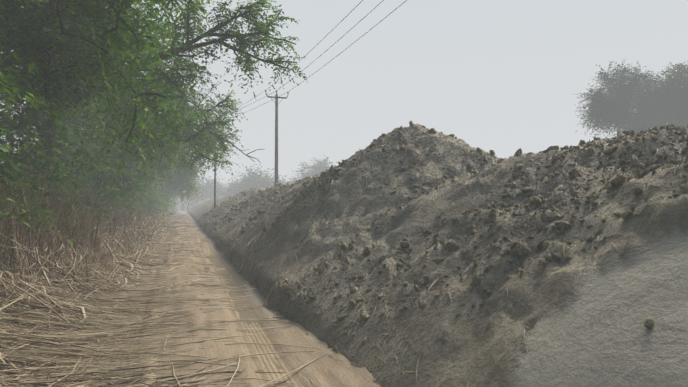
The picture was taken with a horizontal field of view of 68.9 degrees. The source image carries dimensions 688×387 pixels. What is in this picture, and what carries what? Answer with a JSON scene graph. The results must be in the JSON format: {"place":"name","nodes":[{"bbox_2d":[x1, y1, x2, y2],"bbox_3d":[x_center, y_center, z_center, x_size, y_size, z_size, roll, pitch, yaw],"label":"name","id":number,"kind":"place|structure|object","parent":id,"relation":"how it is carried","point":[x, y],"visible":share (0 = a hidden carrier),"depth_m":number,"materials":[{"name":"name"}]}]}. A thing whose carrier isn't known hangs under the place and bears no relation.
{"place":"outdoors","nodes":[
{"label":"outdoors","id":0,"kind":"place"},
{"bbox_2d":[0,208,178,376],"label":"bank","id":1,"kind":"structure","parent":0,"point":[53,285],"depth_m":7.45,"materials":[{"name":"beige plant"}]},
{"bbox_2d":[0,150,146,294],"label":"dry reeds","id":2,"kind":"object","parent":1,"relation":"on","point":[13,234],"visible":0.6,"depth_m":8.03,"materials":[{"name":"plant"}]},
{"bbox_2d":[0,166,171,263],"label":"dry brush","id":3,"kind":"object","parent":1,"relation":"on","point":[139,215],"visible":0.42,"depth_m":14.32,"materials":[{"name":"plant"}]},
{"bbox_2d":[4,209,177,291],"bbox_3d":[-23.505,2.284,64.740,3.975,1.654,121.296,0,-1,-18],"label":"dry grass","id":4,"kind":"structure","parent":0,"point":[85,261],"depth_m":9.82,"materials":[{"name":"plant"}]},
{"bbox_2d":[0,269,296,386],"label":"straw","id":5,"kind":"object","parent":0,"point":[131,301],"depth_m":5.01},
{"bbox_2d":[0,213,174,386],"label":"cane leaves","id":6,"kind":"object","parent":5,"relation":"on","point":[36,257],"visible":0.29,"depth_m":7.27,"materials":[{"name":"plant"}]},
{"bbox_2d":[0,279,221,386],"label":"straw","id":7,"kind":"object","parent":5,"relation":"on","point":[54,351],"visible":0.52,"depth_m":4.86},
{"bbox_2d":[0,210,381,386],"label":"road","id":8,"kind":"structure","parent":0,"point":[335,370],"depth_m":5.47,"materials":[{"name":"brown soil"}]},
{"bbox_2d":[88,213,231,294],"bbox_3d":[-16.882,2.491,51.106,3.287,0.500,90.516,0,-1,-18],"label":"straw","id":9,"kind":"object","parent":8,"relation":"on","point":[179,239],"visible":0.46,"depth_m":12.04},
{"bbox_2d":[98,211,292,386],"bbox_3d":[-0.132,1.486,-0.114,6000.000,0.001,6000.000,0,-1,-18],"label":"ground","id":10,"kind":"structure","parent":0,"point":[245,315],"depth_m":8.14,"materials":[{"name":"brown soil"}]},
{"bbox_2d":[42,60,237,217],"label":"trees","id":11,"kind":"object","parent":10,"relation":"on","point":[162,197],"depth_m":46.89,"materials":[{"name":"green plant"}]},
{"bbox_2d":[0,0,307,259],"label":"trees","id":12,"kind":"object","parent":10,"relation":"on","point":[37,105],"depth_m":11.23,"materials":[{"name":"green plant"}]},
{"bbox_2d":[161,81,262,162],"bbox_3d":[-6.946,-4.326,24.663,5.451,5.692,2.907,1,-2,-26],"label":"dead limb","id":13,"kind":"object","parent":12,"relation":"attached to","point":[209,119],"visible":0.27,"depth_m":24.54,"materials":[{"name":"brown plant"}]},
{"bbox_2d":[6,280,326,386],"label":"loose straw","id":14,"kind":"object","parent":10,"relation":"on","point":[215,298],"visible":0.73,"depth_m":5.77,"materials":[{"name":"beige plant"}]},
{"bbox_2d":[175,195,193,210],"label":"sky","id":15,"kind":"structure","parent":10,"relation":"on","point":[181,206],"depth_m":154.20,"materials":[{"name":"grey"}]},
{"bbox_2d":[211,121,215,208],"bbox_3d":[-10.224,-1.627,39.788,0.788,8.734,0.238,0,-1,-18],"label":"pole","id":16,"kind":"object","parent":10,"relation":"on","point":[214,185],"visible":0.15,"depth_m":39.71,"materials":[{"name":"concrete"}]},
{"bbox_2d":[197,0,406,182],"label":"wires","id":17,"kind":"object","parent":16,"relation":"attached to","point":[321,54],"visible":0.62,"depth_m":19.40,"materials":[{"name":"grey metal"}]},
{"bbox_2d":[185,155,338,208],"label":"distant trees","id":18,"kind":"object","parent":10,"relation":"on","point":[246,183],"depth_m":128.60,"materials":[{"name":"plant"}]},
{"bbox_2d":[265,90,288,185],"bbox_3d":[-3.971,-1.799,29.513,1.440,8.575,0.339,0,-1,-18],"label":"pole","id":19,"kind":"object","parent":10,"relation":"on","point":[276,97],"visible":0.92,"depth_m":29.46,"materials":[{"name":"concrete"}]},
{"bbox_2d":[187,123,687,386],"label":"mound","id":20,"kind":"object","parent":10,"relation":"on","point":[584,326],"visible":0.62,"depth_m":4.55,"materials":[{"name":"soil"}]},
{"bbox_2d":[184,188,210,209],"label":"dry tree","id":21,"kind":"object","parent":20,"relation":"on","point":[198,197],"depth_m":112.77,"materials":[{"name":"grey plant"}]},
{"bbox_2d":[196,120,687,383],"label":"clods","id":22,"kind":"object","parent":20,"relation":"on","point":[649,323],"visible":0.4,"depth_m":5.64,"materials":[{"name":"soil"}]},
{"bbox_2d":[197,126,686,386],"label":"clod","id":23,"kind":"object","parent":20,"relation":"on","point":[324,238],"visible":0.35,"depth_m":7.25,"materials":[{"name":"brown soil"}]},
{"bbox_2d":[573,59,687,140],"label":"tree","id":24,"kind":"object","parent":10,"relation":"on","point":[660,103],"depth_m":55.95,"materials":[{"name":"plant"}]},
{"bbox_2d":[0,0,687,192],"label":"sky","id":25,"kind":"structure","parent":0,"point":[503,77],"materials":[{"name":"grey"}]}
]}

